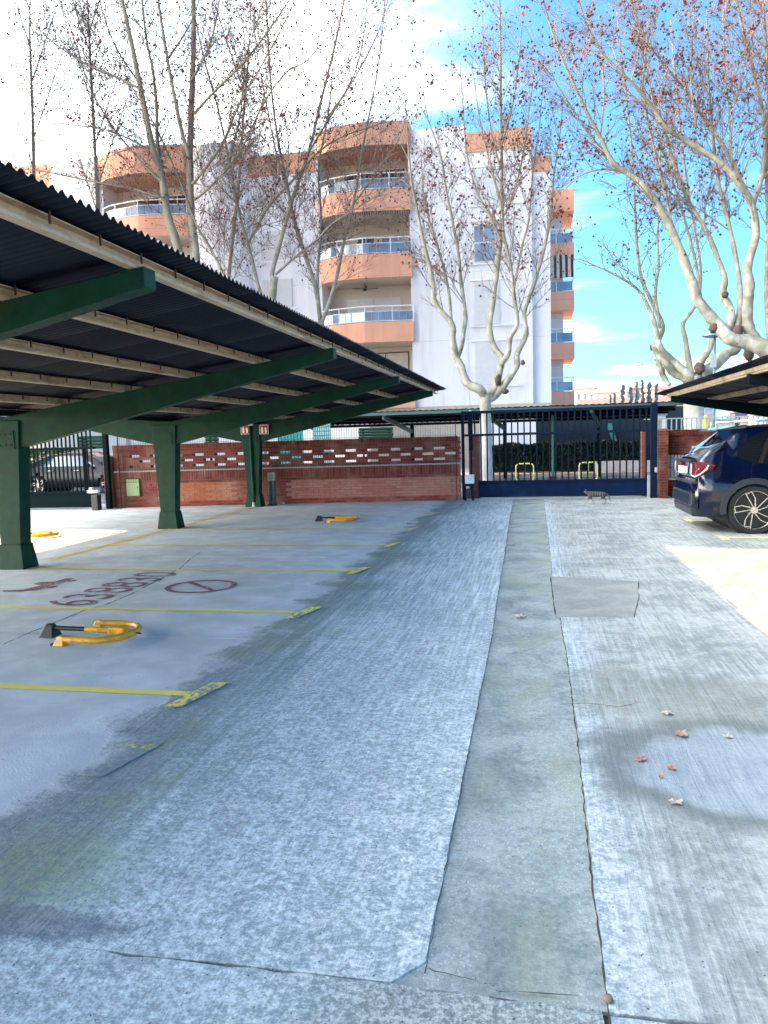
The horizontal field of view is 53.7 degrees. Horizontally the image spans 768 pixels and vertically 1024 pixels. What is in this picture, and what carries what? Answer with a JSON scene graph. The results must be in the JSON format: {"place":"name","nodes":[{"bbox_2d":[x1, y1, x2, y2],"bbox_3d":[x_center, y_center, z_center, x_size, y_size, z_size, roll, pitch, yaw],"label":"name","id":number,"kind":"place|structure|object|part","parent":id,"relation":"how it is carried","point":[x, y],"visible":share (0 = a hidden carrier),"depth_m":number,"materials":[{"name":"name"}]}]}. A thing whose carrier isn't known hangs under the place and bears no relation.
{"place":"outdoors","nodes":[
{"label":"outdoors","id":0,"kind":"place"},
{"bbox_2d":[0,0,126,185],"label":"plane tree","id":1,"kind":"object","parent":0,"point":[33,131],"visible":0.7,"depth_m":31.96,"materials":[{"name":"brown plant"}]},
{"bbox_2d":[23,0,179,210],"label":"plane tree","id":2,"kind":"object","parent":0,"point":[96,189],"visible":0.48,"depth_m":30.22,"materials":[{"name":"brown plant"}]},
{"bbox_2d":[30,424,370,466],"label":"garden wall","id":3,"kind":"structure","parent":0,"point":[340,433],"depth_m":33.54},
{"bbox_2d":[151,0,316,278],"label":"plane tree","id":4,"kind":"object","parent":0,"point":[225,189],"visible":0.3,"depth_m":30.35,"materials":[{"name":"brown plant"}]},
{"bbox_2d":[14,120,574,467],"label":"apartment building","id":5,"kind":"structure","parent":0,"point":[394,318],"depth_m":35.60,"materials":[{"name":"white paint"}]},
{"bbox_2d":[135,197,160,215],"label":"window","id":6,"kind":"structure","parent":5,"relation":"in","point":[151,201],"depth_m":39.49,"materials":[{"name":"grey glass"}]},
{"bbox_2d":[169,194,184,210],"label":"window","id":7,"kind":"structure","parent":5,"relation":"in","point":[180,196],"depth_m":39.17,"materials":[{"name":"glass"}]},
{"bbox_2d":[347,299,372,323],"bbox_3d":[-1.171,-9.534,37.813,1.300,2.095,0.054,0,6,11],"label":"window","id":8,"kind":"structure","parent":5,"relation":"in","point":[360,302],"depth_m":37.73,"materials":[{"name":"grey glass"}]},
{"bbox_2d":[352,283,377,290],"bbox_3d":[-0.911,-10.819,36.482,0.976,0.357,0.976,3,7,39],"label":"ceiling fan","id":9,"kind":"object","parent":5,"relation":"hanging from","point":[365,288],"visible":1,"depth_m":36.42,"materials":[{"name":"black plastic"}]},
{"bbox_2d":[357,236,374,254],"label":"window","id":10,"kind":"structure","parent":5,"relation":"in","point":[359,241],"depth_m":37.34,"materials":[{"name":"grey glass"}]},
{"bbox_2d":[343,167,405,191],"bbox_3d":[-0.454,-15.562,37.055,3.105,2.204,0.054,0,6,11],"label":"window","id":11,"kind":"structure","parent":5,"relation":"in","point":[383,174],"depth_m":36.91,"materials":[{"name":"white metal"}]},
{"bbox_2d":[375,297,400,321],"bbox_3d":[0.204,-9.546,37.538,1.305,2.095,0.054,0,6,11],"label":"window","id":12,"kind":"structure","parent":5,"relation":"in","point":[391,300],"depth_m":37.45,"materials":[{"name":"grey glass"}]},
{"bbox_2d":[381,234,398,253],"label":"window","id":13,"kind":"structure","parent":5,"relation":"in","point":[382,239],"depth_m":37.10,"materials":[{"name":"white metal"}]},
{"bbox_2d":[377,351,408,368],"bbox_3d":[0.113,-6.687,37.848,2.355,2.527,0.054,0,6,11],"label":"window","id":14,"kind":"structure","parent":5,"relation":"in","point":[402,358],"depth_m":37.60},
{"bbox_2d":[472,167,497,204],"bbox_3d":[4.597,-14.825,34.455,1.172,1.570,0.053,0,6,11],"label":"window","id":15,"kind":"structure","parent":5,"relation":"in","point":[479,173],"depth_m":34.42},
{"bbox_2d":[473,221,498,262],"bbox_3d":[4.666,-12.363,34.691,1.172,1.797,0.055,0,6,11],"label":"window","id":16,"kind":"structure","parent":5,"relation":"in","point":[476,260],"depth_m":34.69,"materials":[{"name":"grey glass"}]},
{"bbox_2d":[474,280,499,324],"bbox_3d":[4.742,-9.647,34.954,1.172,1.964,0.053,0,6,11],"label":"window","id":17,"kind":"structure","parent":5,"relation":"in","point":[481,304],"depth_m":34.95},
{"bbox_2d":[475,341,499,384],"bbox_3d":[4.819,-6.902,35.219,1.172,1.971,0.053,0,6,11],"label":"window","id":18,"kind":"structure","parent":5,"relation":"in","point":[486,362],"depth_m":35.22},
{"bbox_2d":[30,476,669,503],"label":"road","id":19,"kind":"structure","parent":0,"point":[102,493],"depth_m":26.68,"materials":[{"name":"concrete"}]},
{"bbox_2d":[30,452,139,491],"bbox_3d":[-10.650,-1.414,27.106,4.620,1.504,2.120,-1,6,10],"label":"parked saloon","id":20,"kind":"object","parent":19,"relation":"on","point":[98,464],"visible":0.27,"depth_m":26.35,"materials":[{"name":"paint"}]},
{"bbox_2d":[79,436,102,490],"bbox_3d":[-9.068,-1.408,23.744,0.961,1.951,0.188,0,6,11],"label":"slatted screen","id":21,"kind":"object","parent":19,"relation":"on","point":[96,440],"visible":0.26,"depth_m":23.62,"materials":[{"name":"green metal"}]},
{"bbox_2d":[123,438,130,444],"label":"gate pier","id":22,"kind":"structure","parent":19,"relation":"on","point":[127,440],"depth_m":28.33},
{"bbox_2d":[0,0,389,466],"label":"plane tree","id":23,"kind":"object","parent":19,"relation":"on","point":[154,152],"visible":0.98,"depth_m":24.44,"materials":[{"name":"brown plant"}]},
{"bbox_2d":[205,436,218,460],"bbox_3d":[-5.766,-1.712,25.614,0.475,2.013,0.192,0,6,11],"label":"slatted screen","id":24,"kind":"object","parent":19,"relation":"on","point":[208,438],"visible":0.3,"depth_m":25.47,"materials":[{"name":"green metal"}]},
{"bbox_2d":[277,431,303,463],"bbox_3d":[-3.127,-1.815,25.547,0.904,2.082,0.055,0,6,11],"label":"panel screen","id":25,"kind":"object","parent":19,"relation":"on","point":[293,437],"visible":0.07,"depth_m":25.48,"materials":[{"name":"teal glass"}]},
{"bbox_2d":[159,0,438,463],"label":"plane tree","id":26,"kind":"object","parent":19,"relation":"on","point":[273,278],"visible":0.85,"depth_m":25.45,"materials":[{"name":"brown plant"}]},
{"bbox_2d":[216,0,421,325],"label":"plane tree","id":27,"kind":"object","parent":19,"relation":"on","point":[315,285],"visible":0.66,"depth_m":26.69,"materials":[{"name":"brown plant"}]},
{"bbox_2d":[313,424,331,462],"bbox_3d":[-2.044,-1.887,25.317,0.603,2.210,0.070,0,6,11],"label":"panel screen","id":28,"kind":"object","parent":19,"relation":"on","point":[318,432],"visible":0.26,"depth_m":25.24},
{"bbox_2d":[358,427,392,460],"bbox_3d":[-0.233,-1.741,24.512,1.138,1.973,0.184,0,6,11],"label":"slatted screen","id":29,"kind":"object","parent":19,"relation":"on","point":[365,432],"visible":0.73,"depth_m":24.35,"materials":[{"name":"green metal"}]},
{"bbox_2d":[373,0,595,480],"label":"plane tree","id":30,"kind":"object","parent":19,"relation":"on","point":[496,390],"visible":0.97,"depth_m":21.52,"materials":[{"name":"beige plant"}]},
{"bbox_2d":[311,401,682,477],"bbox_3d":[3.157,-2.421,27.612,13.900,2.542,4.600,0,6,11],"label":"street carport","id":31,"kind":"object","parent":19,"relation":"on","point":[409,418],"visible":0.62,"depth_m":27.22,"materials":[{"name":"green metal"}]},
{"bbox_2d":[515,463,533,479],"bbox_3d":[4.841,-1.362,26.052,0.641,0.641,0.042,0,6,11],"label":"bike hoop","id":32,"kind":"object","parent":19,"relation":"on","point":[523,463],"visible":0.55,"depth_m":26.03,"materials":[{"name":"yellow metal"}]},
{"bbox_2d":[550,415,554,479],"bbox_3d":[5.962,-2.295,26.759,0.200,2.300,0.200,0,6,11],"label":"green pole","id":33,"kind":"object","parent":19,"relation":"on","point":[552,477],"visible":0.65,"depth_m":26.73,"materials":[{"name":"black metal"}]},
{"bbox_2d":[579,462,597,478],"bbox_3d":[6.912,-1.380,25.638,0.641,0.641,0.042,0,6,11],"label":"bike hoop","id":34,"kind":"object","parent":19,"relation":"on","point":[588,469],"visible":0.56,"depth_m":25.61,"materials":[{"name":"yellow metal"}]},
{"bbox_2d":[505,0,767,356],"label":"plane tree","id":35,"kind":"object","parent":19,"relation":"on","point":[730,331],"visible":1,"depth_m":18.53,"materials":[{"name":"beige plant"}]},
{"bbox_2d":[554,0,753,447],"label":"plane tree","id":36,"kind":"object","parent":19,"relation":"on","point":[668,362],"visible":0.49,"depth_m":22.24,"materials":[{"name":"beige plant"}]},
{"bbox_2d":[657,414,667,472],"bbox_3d":[9.407,-2.257,25.973,0.431,2.182,0.900,0,6,11],"label":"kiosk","id":37,"kind":"object","parent":19,"relation":"on","point":[663,421],"visible":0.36,"depth_m":25.49,"materials":[{"name":"white"}]},
{"bbox_2d":[668,429,716,496],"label":"brick wall","id":38,"kind":"structure","parent":19,"relation":"on","point":[682,441],"depth_m":18.22,"materials":[{"name":"red brick"}]},
{"bbox_2d":[668,454,684,479],"bbox_3d":[7.050,-1.085,18.296,0.480,0.615,0.054,0,6,11],"label":"white grille","id":39,"kind":"object","parent":38,"relation":"attached to","point":[672,472],"visible":0.38,"depth_m":18.31,"materials":[{"name":"metal"}]},
{"bbox_2d":[644,415,764,429],"bbox_3d":[9.398,-1.614,20.522,4.500,1.950,0.050,0,6,11],"label":"white railing","id":40,"kind":"object","parent":19,"relation":"on","point":[753,416],"visible":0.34,"depth_m":20.55,"materials":[{"name":"white metal"}]},
{"bbox_2d":[703,415,707,428],"bbox_3d":[9.225,-1.763,21.771,0.114,2.016,0.126,-6,7,-38],"label":"yellow board","id":41,"kind":"object","parent":19,"relation":"on","point":[704,423],"visible":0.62,"depth_m":21.68,"materials":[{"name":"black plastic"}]},
{"bbox_2d":[702,332,717,427],"bbox_3d":[9.238,-2.861,21.231,0.679,4.304,0.675,0,6,11],"label":"street lamp","id":42,"kind":"object","parent":19,"relation":"on","point":[714,336],"visible":0.52,"depth_m":21.02,"materials":[{"name":"grey metal"}]},
{"bbox_2d":[0,497,767,1023],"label":"yard paving","id":43,"kind":"structure","parent":0,"point":[272,643],"depth_m":3.71,"materials":[{"name":"concrete"}]},
{"bbox_2d":[31,531,58,537],"bbox_3d":[-6.337,0.401,13.778,0.917,0.110,0.617,0,6,11],"label":"parking barrier","id":44,"kind":"object","parent":43,"relation":"on","point":[38,534],"visible":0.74,"depth_m":13.69,"materials":[{"name":"yellow metal"}]},
{"bbox_2d":[29,431,97,507],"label":"sliding gate","id":45,"kind":"structure","parent":43,"relation":"on","point":[64,499],"depth_m":19.62,"materials":[{"name":"black metal"}]},
{"bbox_2d":[39,619,141,646],"bbox_3d":[-2.471,1.005,6.400,0.917,0.110,0.617,0,6,11],"label":"parking barrier","id":46,"kind":"object","parent":43,"relation":"on","point":[118,630],"visible":1,"depth_m":6.35,"materials":[{"name":"yellow metal"}]},
{"bbox_2d":[87,487,101,510],"bbox_3d":[-7.353,-0.331,19.222,0.300,0.580,0.180,0,6,11],"label":"gate motor","id":47,"kind":"object","parent":43,"relation":"on","point":[96,502],"visible":1,"depth_m":19.14,"materials":[{"name":"black plastic"}]},
{"bbox_2d":[102,434,112,508],"bbox_3d":[-7.109,-1.175,19.456,0.120,2.200,0.120,0,6,11],"label":"gate post","id":48,"kind":"object","parent":43,"relation":"on","point":[107,470],"visible":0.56,"depth_m":19.42,"materials":[{"name":"black metal"}]},
{"bbox_2d":[103,456,115,507],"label":"brick pillar","id":49,"kind":"structure","parent":43,"relation":"on","point":[113,481],"depth_m":19.80,"materials":[{"name":"red brick"}]},
{"bbox_2d":[0,159,445,569],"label":"carport","id":50,"kind":"object","parent":43,"relation":"on","point":[111,326],"visible":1,"depth_m":8.45,"materials":[{"name":"green metal"}]},
{"bbox_2d":[241,425,248,433],"bbox_3d":[-3.431,-2.035,18.710,0.230,0.230,0.013,0,6,11],"label":"fire extinguisher sign","id":51,"kind":"object","parent":50,"relation":"attached to","point":[244,429],"visible":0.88,"depth_m":18.71,"materials":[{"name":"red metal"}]},
{"bbox_2d":[259,425,268,433],"bbox_3d":[-2.950,-2.029,18.615,0.230,0.230,0.013,0,6,11],"label":"fire extinguisher sign","id":52,"kind":"object","parent":50,"relation":"attached to","point":[263,429],"visible":1,"depth_m":18.61,"materials":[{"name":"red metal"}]},
{"bbox_2d":[267,472,276,505],"bbox_3d":[-2.844,-0.588,19.221,0.220,0.840,0.120,-1,6,4],"label":"extinguisher stand","id":53,"kind":"object","parent":43,"relation":"on","point":[271,489],"visible":1,"depth_m":19.19,"materials":[{"name":"grey metal"}]},
{"bbox_2d":[112,436,461,507],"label":"brick wall","id":54,"kind":"structure","parent":43,"relation":"on","point":[434,482],"depth_m":19.41,"materials":[{"name":"red brick"}]},
{"bbox_2d":[125,478,140,496],"bbox_3d":[-6.538,-0.635,19.735,0.380,0.470,0.050,-1,6,4],"label":"meter cabinet","id":55,"kind":"object","parent":54,"relation":"attached to","point":[133,489],"visible":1,"depth_m":19.72,"materials":[{"name":"green plastic"}]},
{"bbox_3d":[-6.538,-0.635,19.740,0.340,0.440,0.040,-1,6,4],"label":"door","id":56,"kind":"part","parent":55,"relation":"part of","materials":[{"name":"green metal"}]},
{"bbox_2d":[117,422,456,507],"bbox_3d":[-2.520,-1.178,19.299,8.700,1.980,0.035,-1,6,4],"label":"wire fence","id":57,"kind":"object","parent":43,"relation":"on","point":[289,465],"visible":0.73,"depth_m":19.21,"materials":[{"name":"black metal"}]},
{"bbox_2d":[315,515,359,522],"bbox_3d":[-0.919,0.127,15.055,0.917,0.110,0.617,0,6,11],"label":"parking barrier","id":58,"kind":"object","parent":43,"relation":"on","point":[338,518],"visible":1,"depth_m":14.97,"materials":[{"name":"yellow metal"}]},
{"bbox_2d":[2,514,765,1023],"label":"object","id":59,"kind":"object","parent":43,"relation":"on","point":[374,872],"visible":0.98,"depth_m":2.69,"materials":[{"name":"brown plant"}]},
{"bbox_2d":[464,474,474,500],"bbox_3d":[2.150,-0.615,19.041,0.250,0.650,0.180,0,6,11],"label":"gate motor","id":60,"kind":"object","parent":43,"relation":"on","point":[469,481],"visible":1,"depth_m":18.97,"materials":[{"name":"black metal"}]},
{"bbox_2d":[467,410,670,499],"bbox_3d":[4.221,-1.468,18.856,5.500,2.267,0.195,0,6,11],"label":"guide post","id":61,"kind":"object","parent":43,"relation":"on","point":[470,432],"visible":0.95,"depth_m":19.18,"materials":[{"name":"blue metal"}]},
{"bbox_2d":[461,405,649,499],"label":"sliding gate","id":62,"kind":"structure","parent":61,"relation":"on","point":[626,486],"depth_m":18.77,"materials":[{"name":"blue metal"}]},
{"bbox_2d":[584,489,610,503],"bbox_3d":[4.791,-0.348,17.067,0.618,0.346,0.162,-1,6,8],"label":"cat","id":63,"kind":"object","parent":43,"relation":"on","point":[590,494],"visible":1,"depth_m":17.02},
{"bbox_2d":[602,993,612,1002],"bbox_3d":[0.633,1.376,2.143,0.029,0.021,0.028,0,6,11],"label":"stone","id":64,"kind":"object","parent":43,"relation":"on","point":[607,997],"visible":1,"depth_m":2.13,"materials":[{"name":"beige stone"}]},
{"bbox_2d":[635,756,646,760],"bbox_3d":[1.255,1.205,3.701,0.058,0.015,0.051,-2,6,1],"label":"fallen leaf","id":65,"kind":"object","parent":43,"relation":"on","point":[641,758],"visible":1,"depth_m":3.70,"materials":[{"name":"brown plant"}]},
{"bbox_2d":[647,403,657,497],"bbox_3d":[6.457,-1.473,18.241,0.225,2.270,0.185,0,6,11],"label":"gate post","id":66,"kind":"object","parent":43,"relation":"on","point":[652,485],"visible":1,"depth_m":18.20,"materials":[{"name":"blue metal"}]},
{"bbox_2d":[657,428,668,497],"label":"brick pillar","id":67,"kind":"structure","parent":43,"relation":"on","point":[662,467],"depth_m":18.04,"materials":[{"name":"red brick"}]},
{"bbox_2d":[660,710,673,714],"bbox_3d":[1.598,1.135,4.295,0.081,0.022,0.067,-2,6,-1],"label":"fallen leaf","id":68,"kind":"object","parent":43,"relation":"on","point":[666,712],"visible":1,"depth_m":4.29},
{"bbox_2d":[668,798,682,804],"bbox_3d":[1.259,1.247,3.264,0.060,0.017,0.045,-2,6,0],"label":"fallen leaf","id":69,"kind":"object","parent":43,"relation":"on","point":[673,800],"visible":1,"depth_m":3.27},
{"bbox_2d":[675,729,687,735],"bbox_3d":[1.561,1.165,3.983,0.064,0.023,0.084,0,6,12],"label":"fallen leaf","id":70,"kind":"object","parent":43,"relation":"on","point":[681,732],"visible":1,"depth_m":3.99,"materials":[{"name":"beige plant"}]},
{"bbox_2d":[655,355,767,416],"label":"carport","id":71,"kind":"object","parent":43,"relation":"on","point":[741,388],"visible":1,"depth_m":15.08,"materials":[{"name":"black metal"}]},
{"bbox_2d":[673,418,767,533],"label":"parked suv","id":72,"kind":"object","parent":43,"relation":"on","point":[721,478],"visible":1,"depth_m":11.64,"materials":[{"name":"blue paint"}]},
{"bbox_2d":[722,733,732,737],"bbox_3d":[1.792,1.166,3.948,0.057,0.017,0.038,-3,6,-17],"label":"fallen leaf","id":73,"kind":"object","parent":43,"relation":"on","point":[728,735],"visible":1,"depth_m":3.95,"materials":[{"name":"white plant"}]},
{"bbox_2d":[0,0,767,418],"label":"sky","id":74,"kind":"structure","parent":0,"point":[611,322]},
{"bbox_2d":[468,436,480,498],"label":"brick pillar","id":75,"kind":"structure","parent":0,"point":[476,467],"depth_m":19.52,"materials":[{"name":"red brick"}]},
{"bbox_2d":[461,468,649,474],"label":"street pavement","id":76,"kind":"structure","parent":0,"point":[466,471],"depth_m":29.60,"materials":[{"name":"grey concrete"}]},
{"bbox_2d":[30,447,81,462],"bbox_3d":[-14.769,-2.025,33.048,3.346,1.729,1.342,0,6,11],"label":"street shrub","id":77,"kind":"object","parent":76,"relation":"on","point":[31,452],"visible":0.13,"depth_m":32.56,"materials":[{"name":"green plant"}]},
{"bbox_2d":[492,439,638,472],"bbox_3d":[7.068,-2.196,29.720,6.031,1.285,1.062,0,6,11],"label":"clipped hedge","id":78,"kind":"object","parent":76,"relation":"on","point":[571,454],"visible":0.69,"depth_m":29.51,"materials":[{"name":"green plant"}]},
{"bbox_2d":[608,423,616,440],"bbox_3d":[8.937,-3.080,29.698,0.426,0.793,0.050,0,6,11],"label":"leaning board","id":79,"kind":"object","parent":78,"relation":"on","point":[610,426],"visible":0.5,"depth_m":29.67,"materials":[{"name":"teal"}]},
{"bbox_2d":[537,406,705,459],"bbox_3d":[9.313,-2.885,29.976,6.406,2.430,0.100,0,6,11],"label":"shade fence","id":80,"kind":"object","parent":76,"relation":"on","point":[678,413],"depth_m":29.98,"materials":[{"name":"black fabric"}]},
{"bbox_2d":[595,460,649,471],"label":"wall","id":81,"kind":"structure","parent":76,"relation":"on","point":[616,466],"depth_m":28.68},
{"bbox_2d":[620,385,624,402],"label":"pruned tree","id":82,"kind":"object","parent":76,"relation":"on","point":[622,391],"visible":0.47,"depth_m":45.54,"materials":[{"name":"grey plant"}]},
{"bbox_2d":[628,387,632,402],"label":"pruned tree","id":83,"kind":"object","parent":76,"relation":"on","point":[630,392],"visible":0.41,"depth_m":45.45,"materials":[{"name":"grey plant"}]},
{"bbox_2d":[621,363,643,387],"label":"street lamp","id":84,"kind":"object","parent":76,"relation":"on","point":[639,364],"visible":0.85,"depth_m":56.72,"materials":[{"name":"white metal"}]},
{"bbox_2d":[635,381,638,402],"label":"pruned tree","id":85,"kind":"object","parent":76,"relation":"on","point":[636,394],"visible":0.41,"depth_m":45.37,"materials":[{"name":"grey plant"}]},
{"bbox_2d":[641,379,644,401],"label":"pruned tree","id":86,"kind":"object","parent":76,"relation":"on","point":[642,392],"visible":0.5,"depth_m":45.31,"materials":[{"name":"grey plant"}]},
{"bbox_2d":[646,381,651,401],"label":"pruned tree","id":87,"kind":"object","parent":76,"relation":"on","point":[649,392],"visible":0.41,"depth_m":45.21,"materials":[{"name":"grey plant"}]},
{"bbox_2d":[654,383,657,401],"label":"pruned tree","id":88,"kind":"object","parent":76,"relation":"on","point":[656,391],"visible":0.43,"depth_m":45.16,"materials":[{"name":"grey plant"}]},
{"bbox_2d":[728,411,748,424],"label":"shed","id":89,"kind":"structure","parent":76,"relation":"on","point":[737,414],"depth_m":27.78,"materials":[{"name":"white"}]},
{"bbox_2d":[747,414,767,424],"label":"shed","id":90,"kind":"structure","parent":76,"relation":"on","point":[760,417],"depth_m":26.76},
{"bbox_2d":[640,432,646,495],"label":"brick pillar","id":91,"kind":"structure","parent":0,"point":[642,461],"depth_m":18.73,"materials":[{"name":"red brick"}]},
{"bbox_2d":[704,408,715,428],"bbox_3d":[11.346,-2.459,26.591,0.476,2.358,0.900,0,6,11],"label":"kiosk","id":92,"kind":"object","parent":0,"point":[708,412],"visible":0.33,"depth_m":26.11,"materials":[{"name":"white"}]},
{"bbox_2d":[708,418,736,427],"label":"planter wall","id":93,"kind":"structure","parent":0,"point":[720,420],"depth_m":24.17,"materials":[{"name":"white paint"}]},
{"label":"ground","id":94,"kind":"structure","parent":0,"visible":0},
{"bbox_2d":[461,472,649,478],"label":"street kerb","id":95,"kind":"structure","parent":94,"relation":"on","point":[577,474],"depth_m":28.39,"materials":[{"name":"grey concrete"}]},
{"bbox_2d":[574,385,597,404],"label":"distant house","id":96,"kind":"structure","parent":94,"relation":"on","point":[582,392],"depth_m":91.05,"materials":[{"name":"white glass"}]},
{"bbox_2d":[590,388,628,398],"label":"distant house","id":97,"kind":"structure","parent":94,"relation":"on","point":[601,394],"depth_m":85.73,"materials":[{"name":"white glass"}]},
{"bbox_2d":[576,396,682,405],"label":"roadside wall","id":98,"kind":"structure","parent":94,"relation":"on","point":[604,401],"depth_m":66.73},
{"bbox_2d":[620,385,654,397],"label":"distant house","id":99,"kind":"structure","parent":94,"relation":"on","point":[634,391],"depth_m":94.58,"materials":[{"name":"white glass"}]},
{"bbox_2d":[640,385,677,396],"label":"distant house","id":100,"kind":"structure","parent":94,"relation":"on","point":[661,388],"depth_m":79.93,"materials":[{"name":"white glass"}]}
]}

